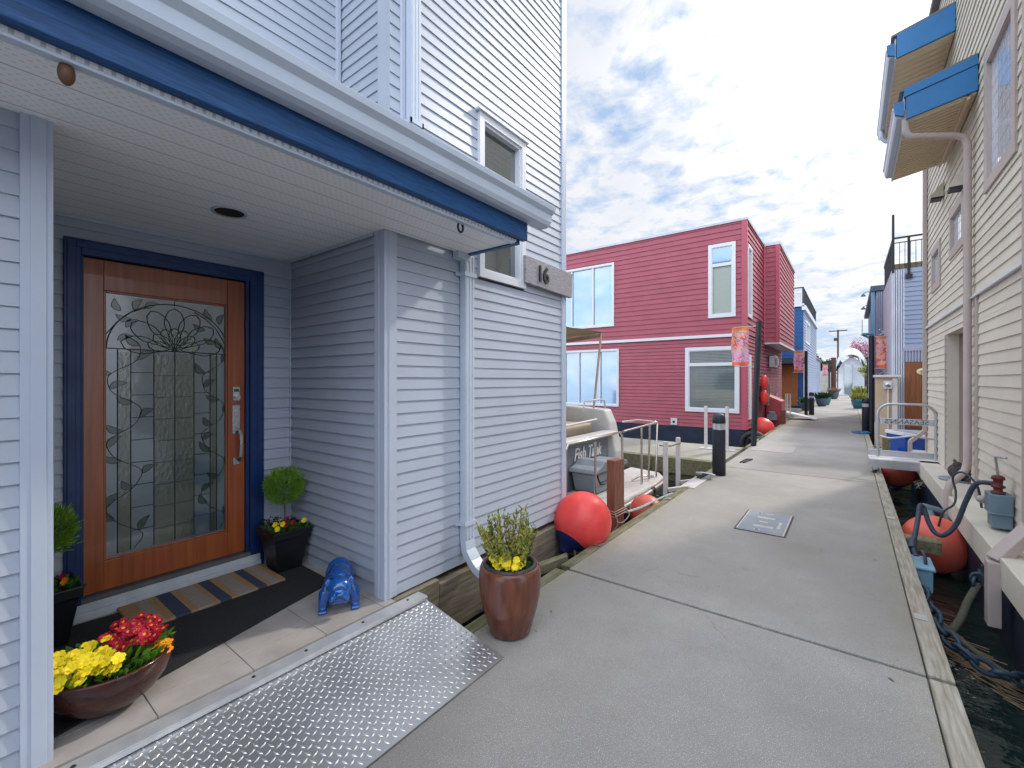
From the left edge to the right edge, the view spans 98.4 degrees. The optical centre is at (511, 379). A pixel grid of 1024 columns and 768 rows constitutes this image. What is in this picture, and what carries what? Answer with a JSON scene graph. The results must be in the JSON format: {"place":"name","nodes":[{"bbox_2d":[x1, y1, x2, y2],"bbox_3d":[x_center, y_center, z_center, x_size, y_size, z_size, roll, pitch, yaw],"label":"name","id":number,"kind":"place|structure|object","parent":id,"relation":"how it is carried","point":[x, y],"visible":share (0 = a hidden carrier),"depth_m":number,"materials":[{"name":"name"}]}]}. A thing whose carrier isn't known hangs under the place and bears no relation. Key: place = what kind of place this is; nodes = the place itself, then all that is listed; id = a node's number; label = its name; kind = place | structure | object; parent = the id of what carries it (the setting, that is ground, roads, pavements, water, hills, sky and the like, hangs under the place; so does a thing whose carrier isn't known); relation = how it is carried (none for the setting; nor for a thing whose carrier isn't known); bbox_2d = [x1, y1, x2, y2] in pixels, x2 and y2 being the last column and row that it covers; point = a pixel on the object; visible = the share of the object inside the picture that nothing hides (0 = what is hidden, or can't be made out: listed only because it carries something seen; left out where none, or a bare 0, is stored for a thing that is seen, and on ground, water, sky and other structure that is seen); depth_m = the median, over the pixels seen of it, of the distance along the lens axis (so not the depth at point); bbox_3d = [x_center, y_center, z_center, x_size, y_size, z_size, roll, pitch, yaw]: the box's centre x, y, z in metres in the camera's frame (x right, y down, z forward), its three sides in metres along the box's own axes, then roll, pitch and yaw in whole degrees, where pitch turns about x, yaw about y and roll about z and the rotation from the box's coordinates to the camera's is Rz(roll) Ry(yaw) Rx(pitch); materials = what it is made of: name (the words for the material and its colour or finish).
{"place":"outdoors","nodes":[
{"label":"outdoors","id":0,"kind":"place"},
{"bbox_2d":[566,0,931,371],"label":"sky","id":1,"kind":"structure","parent":0,"point":[681,114],"materials":[{"name":"white"}]},
{"bbox_2d":[569,400,1023,767],"bbox_3d":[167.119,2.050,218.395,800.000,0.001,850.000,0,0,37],"label":"water","id":2,"kind":"structure","parent":0,"point":[996,720],"depth_m":3.04,"materials":[{"name":"black liquid"}]},
{"bbox_2d":[0,0,573,767],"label":"grey house","id":3,"kind":"structure","parent":2,"relation":"on","point":[248,244],"depth_m":2.81,"materials":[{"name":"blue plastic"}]},
{"bbox_2d":[84,257,243,595],"bbox_3d":[-2.220,0.273,2.897,0.103,1.970,0.861,0,0,37],"label":"front door","id":4,"kind":"structure","parent":3,"relation":"in","point":[164,349],"depth_m":2.86,"materials":[{"name":"brown wood"}]},
{"bbox_2d":[53,565,324,736],"bbox_3d":[-1.747,1.375,2.555,1.020,0.008,1.375,0,0,37],"label":"porch mat","id":5,"kind":"object","parent":3,"relation":"on","point":[197,634],"visible":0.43,"depth_m":2.50,"materials":[{"name":"black rubber"}]},
{"bbox_2d":[53,498,86,647],"bbox_3d":[-2.436,0.993,2.276,0.350,0.752,0.333,0,0,37],"label":"planter","id":6,"kind":"object","parent":5,"relation":"on","point":[68,590],"visible":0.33,"depth_m":2.27,"materials":[{"name":"black plastic"}]},
{"bbox_2d":[53,612,175,718],"bbox_3d":[-1.700,1.226,1.880,0.448,0.284,0.450,0,0,37],"label":"flower bowl","id":7,"kind":"object","parent":5,"relation":"on","point":[124,664],"visible":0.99,"depth_m":1.78,"materials":[{"name":"red ceramic"}]},
{"bbox_2d":[117,564,285,624],"bbox_3d":[-1.944,1.362,2.816,0.400,0.016,0.800,0,0,37],"label":"doormat","id":8,"kind":"object","parent":5,"relation":"on","point":[181,602],"visible":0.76,"depth_m":2.78,"materials":[{"name":"fabric"}]},
{"bbox_2d":[256,464,313,572],"bbox_3d":[-1.683,0.990,3.241,0.340,0.758,0.333,0,0,37],"label":"planter","id":9,"kind":"object","parent":5,"relation":"on","point":[284,542],"visible":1,"depth_m":3.18,"materials":[{"name":"black plastic"}]},
{"bbox_2d":[318,557,359,614],"bbox_3d":[-1.070,1.269,2.737,0.235,0.223,0.435,0,0,-21],"label":"bulldog statue","id":10,"kind":"object","parent":3,"relation":"on","point":[340,585],"visible":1,"depth_m":2.62,"materials":[{"name":"blue"}]},
{"bbox_2d":[475,105,529,289],"bbox_3d":[-0.092,-1.460,3.703,0.117,1.310,0.670,0,0,37],"label":"window","id":11,"kind":"structure","parent":3,"relation":"in","point":[501,149],"depth_m":3.73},
{"bbox_2d":[539,553,567,574],"bbox_3d":[0.199,1.610,3.732,0.773,0.080,0.070,0,0,-39],"label":"loose plank","id":12,"kind":"object","parent":3,"relation":"on","point":[550,564],"visible":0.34,"depth_m":3.82,"materials":[{"name":"brown wood"}]},
{"bbox_2d":[554,491,611,554],"bbox_3d":[0.696,1.400,4.365,0.565,0.571,0.571,0,0,37],"label":"mooring buoy","id":13,"kind":"object","parent":3,"relation":"attached to","point":[582,520],"visible":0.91,"depth_m":4.16,"materials":[{"name":"red plastic"}]},
{"bbox_2d":[566,326,662,510],"bbox_3d":[-1.527,0.715,8.659,8.250,3.169,4.088,0,0,37],"label":"motor boat","id":14,"kind":"object","parent":2,"relation":"on","point":[593,432],"visible":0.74,"depth_m":7.33,"materials":[{"name":"white plastic"}]},
{"bbox_2d":[569,456,627,492],"bbox_3d":[1.350,1.415,6.774,0.452,0.450,1.145,0,0,37],"label":"storage box","id":15,"kind":"object","parent":14,"relation":"on","point":[581,469],"visible":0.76,"depth_m":6.41,"materials":[{"name":"grey plastic"}]},
{"bbox_2d":[607,457,623,532],"bbox_3d":[1.155,1.495,4.928,0.216,1.210,0.108,0,0,-44],"label":"mooring post","id":16,"kind":"object","parent":2,"relation":"in","point":[615,484],"visible":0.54,"depth_m":4.87,"materials":[{"name":"brown wood"}]},
{"bbox_2d":[609,506,629,531],"bbox_3d":[1.169,1.610,4.927,0.174,0.384,0.277,0,0,44],"label":"lashing","id":17,"kind":"object","parent":16,"relation":"attached to","point":[614,514],"visible":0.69,"depth_m":4.84,"materials":[{"name":"fabric"}]},
{"bbox_2d":[625,492,672,512],"bbox_3d":[1.722,1.521,5.501,0.066,0.094,1.380,0,0,41],"label":"rope","id":18,"kind":"object","parent":16,"relation":"attached to","point":[647,504],"visible":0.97,"depth_m":5.46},
{"bbox_2d":[367,395,984,767],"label":"dock","id":19,"kind":"object","parent":2,"relation":"on","point":[686,628],"visible":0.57,"depth_m":2.55,"materials":[{"name":"concrete"}]},
{"bbox_2d":[60,592,502,767],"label":"gangway ramp","id":20,"kind":"structure","parent":19,"relation":"on","point":[365,692],"depth_m":1.99,"materials":[{"name":"silver metal"}]},
{"bbox_2d":[475,504,540,640],"bbox_3d":[-0.024,1.173,2.736,0.414,0.746,0.530,0,0,37],"label":"plant pot","id":21,"kind":"object","parent":19,"relation":"on","point":[509,581],"visible":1,"depth_m":2.60,"materials":[{"name":"brown ceramic"}]},
{"bbox_2d":[629,494,659,518],"bbox_3d":[1.748,1.744,5.739,0.430,0.485,0.431,0,0,37],"label":"mooring buoy","id":22,"kind":"object","parent":19,"relation":"attached to","point":[638,501],"visible":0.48,"depth_m":5.65,"materials":[{"name":"plastic"}]},
{"bbox_2d":[619,437,743,462],"bbox_3d":[1.488,1.625,11.768,8.060,0.110,2.200,0,0,37],"label":"finger dock","id":23,"kind":"object","parent":19,"relation":"attached to","point":[687,450],"visible":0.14,"depth_m":9.91,"materials":[{"name":"concrete"}]},
{"bbox_2d":[623,452,711,480],"bbox_3d":[0.812,1.865,10.894,8.050,0.570,0.310,0,0,37],"label":"finger dock edge","id":24,"kind":"object","parent":23,"relation":"attached to","point":[689,468],"visible":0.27,"depth_m":8.93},
{"bbox_2d":[699,406,711,449],"bbox_3d":[4.423,1.085,10.026,0.280,0.970,0.200,0,0,37],"label":"dock post","id":25,"kind":"object","parent":23,"relation":"on","point":[705,427],"visible":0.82,"depth_m":10.02,"materials":[{"name":"white metal"}]},
{"bbox_2d":[725,407,735,451],"bbox_3d":[4.773,1.085,9.758,0.280,0.970,0.200,0,0,37],"label":"dock post","id":26,"kind":"object","parent":23,"relation":"on","point":[727,426],"visible":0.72,"depth_m":9.75,"materials":[{"name":"white metal"}]},
{"bbox_2d":[659,437,707,495],"bbox_3d":[2.596,1.445,6.636,0.441,1.110,1.005,0,0,37],"label":"post","id":27,"kind":"object","parent":19,"relation":"attached to","point":[694,482],"visible":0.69,"depth_m":6.42,"materials":[{"name":"white"}]},
{"bbox_2d":[696,472,715,479],"bbox_3d":[2.916,1.623,6.889,0.444,0.360,0.217,0,0,6],"label":"dock cleat","id":28,"kind":"object","parent":19,"relation":"attached to","point":[705,475],"visible":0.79,"depth_m":6.83,"materials":[{"name":"metal"}]},
{"bbox_2d":[712,413,725,475],"bbox_3d":[3.361,1.046,7.174,0.200,1.005,0.200,0,0,37],"label":"bollard light","id":29,"kind":"object","parent":19,"relation":"on","point":[718,447],"visible":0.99,"depth_m":7.09,"materials":[{"name":"metal"}]},
{"bbox_2d":[731,321,761,445],"bbox_3d":[5.513,0.275,10.388,0.653,3.255,0.123,0,0,37],"label":"banner post","id":30,"kind":"object","parent":19,"relation":"on","point":[739,346],"visible":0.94,"depth_m":10.28,"materials":[{"name":"metal"}]},
{"bbox_2d":[734,509,793,537],"bbox_3d":[2.744,1.540,4.788,0.460,0.017,0.840,0,0,37],"label":"hatch cover","id":31,"kind":"object","parent":19,"relation":"on","point":[769,523],"visible":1,"depth_m":4.71,"materials":[{"name":"metal"}]},
{"bbox_2d":[766,394,784,426],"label":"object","id":32,"kind":"object","parent":19,"relation":"attached to","point":[775,406],"visible":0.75,"depth_m":15.73,"materials":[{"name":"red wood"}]},
{"bbox_2d":[781,410,785,423],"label":"short post","id":33,"kind":"object","parent":19,"relation":"on","point":[783,416],"visible":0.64,"depth_m":15.41,"materials":[{"name":"brown wood"}]},
{"bbox_2d":[776,393,817,419],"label":"side ramp","id":34,"kind":"structure","parent":19,"relation":"on","point":[799,415],"depth_m":17.22,"materials":[{"name":"white metal"}]},
{"bbox_2d":[792,351,807,414],"bbox_3d":[12.490,0.325,19.152,0.562,3.150,0.123,0,0,37],"label":"banner post","id":35,"kind":"object","parent":19,"relation":"on","point":[799,365],"visible":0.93,"depth_m":19.03,"materials":[{"name":"metal"}]},
{"bbox_2d":[797,397,814,410],"bbox_3d":[14.699,1.190,22.127,0.722,0.717,0.782,0,0,-29],"label":"flower pot","id":36,"kind":"object","parent":19,"relation":"on","point":[801,400],"visible":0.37,"depth_m":22.05,"materials":[{"name":"grey stone"}]},
{"bbox_2d":[809,392,813,414],"bbox_3d":[13.156,1.046,19.398,0.200,1.005,0.200,0,0,37],"label":"bollard light","id":37,"kind":"object","parent":19,"relation":"on","point":[811,403],"visible":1,"depth_m":19.32,"materials":[{"name":"metal"}]},
{"bbox_2d":[814,392,830,405],"bbox_3d":[17.997,1.121,25.663,0.926,0.854,0.987,0,0,37],"label":"flower pot","id":38,"kind":"object","parent":19,"relation":"on","point":[821,399],"visible":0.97,"depth_m":25.45,"materials":[{"name":"grey ceramic"}]},
{"bbox_2d":[817,391,833,404],"bbox_3d":[19.208,1.113,27.053,0.941,0.869,0.905,0,0,37],"label":"potted plant","id":39,"kind":"object","parent":19,"relation":"on","point":[829,399],"visible":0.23,"depth_m":26.88,"materials":[{"name":"teal"}]},
{"bbox_2d":[822,364,829,389],"bbox_3d":[26.093,0.325,36.697,0.562,3.150,0.123,0,0,37],"label":"banner post","id":40,"kind":"object","parent":19,"relation":"on","point":[826,369],"visible":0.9,"depth_m":36.65,"materials":[{"name":"fabric"}]},
{"bbox_2d":[827,387,841,398],"bbox_3d":[25.658,1.059,35.200,1.049,0.979,1.102,0,0,37],"label":"flower pot","id":41,"kind":"object","parent":19,"relation":"on","point":[835,391],"visible":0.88,"depth_m":34.92,"materials":[{"name":"grey ceramic"}]},
{"bbox_2d":[836,348,866,394],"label":"dome hut","id":42,"kind":"object","parent":19,"relation":"on","point":[850,376],"visible":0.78,"depth_m":44.78,"materials":[{"name":"paint"}]},
{"bbox_2d":[844,364,851,393],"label":"glass door","id":43,"kind":"structure","parent":42,"relation":"in","point":[847,367],"depth_m":44.83,"materials":[{"name":"clear glass"}]},
{"bbox_2d":[848,392,867,408],"bbox_3d":[18.460,1.086,23.547,0.989,0.924,0.894,0,0,-3],"label":"flower pot","id":44,"kind":"object","parent":19,"relation":"on","point":[856,400],"visible":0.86,"depth_m":23.36,"materials":[{"name":"teal"}]},
{"bbox_2d":[849,385,866,394],"bbox_3d":[22.410,0.936,28.261,1.374,1.223,1.318,0,0,37],"label":"plant","id":45,"kind":"object","parent":44,"relation":"in","point":[858,390],"visible":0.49,"depth_m":28.05,"materials":[{"name":"green plant"}]},
{"bbox_2d":[851,430,869,433],"bbox_3d":[10.063,1.512,12.741,0.439,0.067,0.762,0,0,37],"label":"blue rope","id":46,"kind":"object","parent":19,"relation":"on","point":[861,432],"visible":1,"depth_m":12.63,"materials":[{"name":"blue fabric"}]},
{"bbox_2d":[862,398,868,431],"bbox_3d":[10.511,1.046,13.111,0.200,1.005,0.200,0,0,37],"label":"bollard light","id":47,"kind":"object","parent":19,"relation":"on","point":[865,414],"visible":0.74,"depth_m":13.04,"materials":[{"name":"metal"}]},
{"bbox_2d":[869,335,885,444],"bbox_3d":[10.598,0.315,12.667,0.562,3.170,0.123,0,0,37],"label":"banner post","id":48,"kind":"object","parent":19,"relation":"attached to","point":[880,351],"visible":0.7,"depth_m":12.74,"materials":[{"name":"metal"}]},
{"bbox_2d":[873,375,900,447],"bbox_3d":[9.107,0.770,10.742,0.490,1.760,0.590,0,0,37],"label":"service cabinet","id":49,"kind":"object","parent":19,"relation":"attached to","point":[886,388],"visible":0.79,"depth_m":10.60,"materials":[{"name":"metal"}]},
{"bbox_2d":[868,403,937,471],"bbox_3d":[6.430,0.970,7.231,0.935,1.161,0.500,0,0,37],"label":"boarding step","id":50,"kind":"object","parent":19,"relation":"on","point":[878,458],"visible":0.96,"depth_m":7.24,"materials":[{"name":"metal"}]},
{"bbox_2d":[913,477,925,488],"bbox_3d":[6.486,1.583,6.891,0.327,0.238,0.245,0,0,37],"label":"tangled line","id":51,"kind":"object","parent":50,"relation":"hanging from","point":[921,483],"visible":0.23,"depth_m":6.90,"materials":[{"name":"grey fabric"}]},
{"bbox_2d":[908,537,935,592],"bbox_3d":[3.650,1.643,3.942,0.144,0.334,0.498,0,0,37],"label":"junction box","id":52,"kind":"object","parent":19,"relation":"attached to","point":[925,567],"visible":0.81,"depth_m":3.80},
{"bbox_2d":[912,480,992,539],"bbox_3d":[4.032,1.227,4.077,0.567,0.674,0.365,0,0,37],"label":"water hose","id":53,"kind":"object","parent":52,"relation":"attached to","point":[920,508],"visible":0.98,"depth_m":4.08,"materials":[{"name":"grey rubber"}]},
{"bbox_2d":[904,533,941,555],"bbox_3d":[4.057,1.630,4.369,0.266,0.120,0.170,0,0,37],"label":"timber cleat","id":54,"kind":"object","parent":19,"relation":"attached to","point":[929,545],"visible":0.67,"depth_m":4.29,"materials":[{"name":"brown wood"}]},
{"bbox_2d":[918,575,1023,688],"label":"mooring chain","id":55,"kind":"object","parent":19,"relation":"hanging from","point":[974,660],"visible":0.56,"depth_m":2.97,"materials":[{"name":"grey metal"}]},
{"bbox_2d":[566,217,794,446],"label":"red house","id":56,"kind":"structure","parent":2,"relation":"on","point":[664,313],"depth_m":14.64,"materials":[{"name":"red wood"}]},
{"bbox_2d":[566,262,613,328],"bbox_3d":[1.866,-3.005,16.920,4.400,2.250,0.102,0,0,37],"label":"window","id":57,"kind":"structure","parent":56,"relation":"in","point":[591,304],"depth_m":16.10,"materials":[{"name":"glass"}]},
{"bbox_2d":[566,349,618,406],"bbox_3d":[1.938,-0.065,16.865,4.580,2.030,0.102,0,0,37],"label":"window","id":58,"kind":"structure","parent":56,"relation":"in","point":[581,365],"depth_m":16.12,"materials":[{"name":"glass"}]},
{"bbox_2d":[685,346,739,412],"bbox_3d":[6.163,0.000,13.632,1.560,2.020,0.102,0,0,37],"label":"window","id":59,"kind":"structure","parent":56,"relation":"in","point":[711,379],"depth_m":13.63,"materials":[{"name":"grey"}]},
{"bbox_2d":[708,241,735,317],"bbox_3d":[6.397,-3.015,13.453,0.770,2.250,0.102,0,0,37],"label":"window","id":60,"kind":"structure","parent":56,"relation":"in","point":[722,256],"depth_m":13.44,"materials":[{"name":"grey"}]},
{"bbox_2d":[748,243,752,318],"bbox_3d":[7.199,-2.960,13.417,0.092,2.180,0.680,0,0,37],"label":"window","id":61,"kind":"structure","parent":56,"relation":"in","point":[750,250],"depth_m":13.59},
{"bbox_2d":[739,431,762,447],"bbox_3d":[7.013,1.870,12.816,0.765,0.766,0.170,0,0,37],"label":"tyre fender","id":62,"kind":"object","parent":56,"relation":"attached to","point":[743,438],"visible":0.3,"depth_m":12.90,"materials":[{"name":"black rubber"}]},
{"bbox_2d":[760,375,767,404],"bbox_3d":[8.460,0.350,14.807,0.240,1.000,0.256,0,0,37],"label":"hanging float","id":63,"kind":"object","parent":56,"relation":"hanging from","point":[764,386],"visible":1,"depth_m":14.73,"materials":[{"name":"red plastic"}]},
{"bbox_2d":[766,377,769,405],"bbox_3d":[8.820,0.401,15.280,0.122,0.983,0.903,0,0,37],"label":"rope coil","id":64,"kind":"object","parent":56,"relation":"hanging from","point":[768,391],"visible":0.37,"depth_m":15.33,"materials":[{"name":"brown fabric"}]},
{"bbox_2d":[757,418,774,434],"bbox_3d":[7.900,1.639,13.976,0.720,0.871,0.720,0,0,37],"label":"mooring buoy","id":65,"kind":"object","parent":2,"relation":"on","point":[764,425],"visible":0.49,"depth_m":13.69,"materials":[{"name":"red plastic"}]},
{"bbox_2d":[781,287,817,407],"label":"blue house","id":66,"kind":"structure","parent":2,"relation":"on","point":[805,328],"depth_m":24.21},
{"bbox_2d":[781,365,797,405],"bbox_3d":[15.003,0.325,24.337,1.250,2.250,0.090,0,0,37],"label":"door","id":67,"kind":"structure","parent":66,"relation":"in","point":[789,382],"depth_m":24.15,"materials":[{"name":"brown wood"}]},
{"bbox_2d":[805,320,809,345],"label":"window","id":68,"kind":"structure","parent":66,"relation":"in","point":[807,326],"depth_m":26.21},
{"bbox_2d":[816,357,820,393],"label":"pale house","id":69,"kind":"structure","parent":2,"relation":"on","point":[818,361],"depth_m":38.45,"materials":[{"name":"white"}]},
{"bbox_2d":[820,371,836,392],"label":"end wall","id":70,"kind":"structure","parent":2,"relation":"on","point":[824,383],"depth_m":50.65,"materials":[{"name":"white paint"}]},
{"bbox_2d":[831,357,835,388],"bbox_3d":[28.561,0.300,39.216,0.367,4.500,0.367,0,0,37],"label":"steel pile","id":71,"kind":"object","parent":2,"relation":"in","point":[833,372],"visible":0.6,"depth_m":39.07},
{"bbox_2d":[857,359,866,373],"bbox_3d":[31.526,-0.407,38.888,1.408,4.134,1.681,0,0,-42],"label":"shrub","id":72,"kind":"object","parent":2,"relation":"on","point":[863,369],"visible":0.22,"depth_m":38.98,"materials":[{"name":"green plant"}]},
{"bbox_2d":[867,357,867,393],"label":"banner post","id":73,"kind":"object","parent":2,"relation":"in","point":[867,375],"visible":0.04,"depth_m":24.12,"materials":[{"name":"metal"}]},
{"bbox_2d":[861,285,883,421],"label":"corrugated house","id":74,"kind":"structure","parent":2,"relation":"on","point":[874,312],"depth_m":13.94,"materials":[{"name":"blue metal"}]},
{"bbox_2d":[882,437,910,489],"bbox_3d":[7.317,1.590,8.410,0.400,0.920,0.350,0,0,37],"label":"mossy pile","id":75,"kind":"object","parent":2,"relation":"on","point":[885,443],"visible":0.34,"depth_m":8.54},
{"bbox_2d":[884,214,921,430],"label":"blue grey house","id":76,"kind":"structure","parent":2,"relation":"on","point":[903,308],"depth_m":10.85,"materials":[{"name":"wood"}]},
{"bbox_2d":[905,362,921,428],"bbox_3d":[9.959,0.390,10.612,0.780,1.620,0.080,0,0,37],"label":"door","id":77,"kind":"structure","parent":76,"relation":"in","point":[913,370],"depth_m":10.75,"materials":[{"name":"brown wood"}]},
{"bbox_2d":[885,429,924,451],"bbox_3d":[9.044,1.610,8.694,2.604,1.080,1.360,0,0,37],"label":"blue boat","id":78,"kind":"object","parent":2,"relation":"on","point":[899,444],"visible":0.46,"depth_m":9.15,"materials":[{"name":"blue plastic"}]},
{"bbox_2d":[901,515,967,574],"bbox_3d":[4.522,1.815,4.724,0.580,0.701,0.580,0,0,37],"label":"mooring buoy","id":79,"kind":"object","parent":2,"relation":"on","point":[952,559],"visible":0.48,"depth_m":4.50,"materials":[{"name":"plastic"}]},
{"bbox_2d":[876,0,1023,679],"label":"cream house","id":80,"kind":"structure","parent":2,"relation":"on","point":[950,125],"depth_m":4.88,"materials":[{"name":"beige wood"}]},
{"bbox_2d":[881,468,918,490],"bbox_3d":[6.783,1.627,7.779,0.600,0.726,0.600,0,0,37],"label":"mooring buoy","id":81,"kind":"object","parent":80,"relation":"attached to","point":[897,480],"visible":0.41,"depth_m":7.58,"materials":[{"name":"plastic"}]},
{"bbox_2d":[922,503,942,515],"bbox_3d":[4.724,1.733,4.916,0.244,0.642,0.404,0,0,37],"label":"drain pipe","id":82,"kind":"object","parent":80,"relation":"attached to","point":[931,510],"visible":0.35,"depth_m":4.99,"materials":[{"name":"grey plastic"}]},
{"bbox_2d":[931,238,941,293],"bbox_3d":[6.864,-1.810,7.117,0.072,0.720,0.914,0,0,37],"label":"window","id":83,"kind":"structure","parent":80,"relation":"in","point":[936,252],"depth_m":7.17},
{"bbox_2d":[938,476,971,483],"bbox_3d":[5.782,1.293,5.712,0.400,0.020,0.400,0,0,37],"label":"feeding tray","id":84,"kind":"object","parent":80,"relation":"on","point":[947,478],"visible":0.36,"depth_m":5.68,"materials":[{"name":"grey plastic"}]},
{"bbox_2d":[947,459,971,479],"bbox_3d":[5.809,1.167,5.748,0.217,0.240,0.566,0,0,37],"label":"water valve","id":85,"kind":"object","parent":84,"relation":"on","point":[954,467],"visible":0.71,"depth_m":5.61,"materials":[{"name":"metal"}]},
{"bbox_2d":[949,190,962,260],"bbox_3d":[5.801,-1.980,5.729,0.072,0.660,0.970,0,0,37],"label":"window","id":86,"kind":"structure","parent":80,"relation":"in","point":[956,213],"depth_m":5.84,"materials":[{"name":"clear glass"}]},
{"bbox_2d":[937,471,982,526],"bbox_3d":[4.513,1.261,4.455,0.120,0.682,0.358,0,0,-18],"label":"thin hose","id":87,"kind":"object","parent":80,"relation":"on","point":[955,495],"visible":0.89,"depth_m":4.50,"materials":[{"name":"grey rubber"}]},
{"bbox_2d":[959,333,971,469],"bbox_3d":[5.956,0.275,5.611,0.400,2.050,1.750,0,0,37],"label":"recessed door","id":88,"kind":"structure","parent":80,"relation":"in","point":[961,334],"depth_m":6.30,"materials":[{"name":"beige wood"}]},
{"bbox_2d":[969,564,983,586],"bbox_3d":[3.868,1.633,3.664,0.113,0.207,0.200,0,0,37],"label":"shackle","id":89,"kind":"object","parent":80,"relation":"attached to","point":[978,578],"visible":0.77,"depth_m":3.64,"materials":[{"name":"grey metal"}]},
{"bbox_2d":[937,582,1023,683],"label":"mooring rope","id":90,"kind":"object","parent":80,"relation":"attached to","point":[956,624],"visible":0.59,"depth_m":3.42,"materials":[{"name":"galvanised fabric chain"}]},
{"bbox_2d":[976,456,1013,529],"bbox_3d":[4.241,0.968,3.885,0.185,0.625,0.335,0,0,37],"label":"pump box","id":91,"kind":"object","parent":80,"relation":"attached to","point":[998,502],"visible":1,"depth_m":3.79,"materials":[{"name":"metal"}]},
{"bbox_2d":[983,0,1018,194],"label":"window","id":92,"kind":"structure","parent":80,"relation":"in","point":[1000,65],"depth_m":4.12,"materials":[{"name":"glass"}]},
{"bbox_2d":[941,636,1023,709],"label":"floating reeds","id":93,"kind":"object","parent":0,"point":[1003,683],"visible":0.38,"depth_m":3.01,"materials":[{"name":"brown plant"}]},
{"bbox_3d":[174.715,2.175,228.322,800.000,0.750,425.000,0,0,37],"label":"shore","id":94,"kind":"structure","parent":0,"visible":0},
{"bbox_2d":[816,354,824,368],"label":"evergreen tree","id":95,"kind":"object","parent":94,"relation":"on","point":[821,364],"visible":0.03,"depth_m":63.19,"materials":[{"name":"green plant"}]},
{"bbox_2d":[820,358,841,371],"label":"evergreen tree","id":96,"kind":"object","parent":94,"relation":"on","point":[827,362],"visible":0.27,"depth_m":65.97,"materials":[{"name":"green plant"}]},
{"bbox_2d":[829,330,846,387],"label":"utility pole","id":97,"kind":"object","parent":94,"relation":"on","point":[836,339],"visible":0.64,"depth_m":88.46,"materials":[{"name":"brown wood"}]},
{"bbox_2d":[848,337,867,386],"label":"cherry tree","id":98,"kind":"object","parent":94,"relation":"on","point":[861,349],"visible":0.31,"depth_m":47.52,"materials":[{"name":"pink plant"}]}
]}

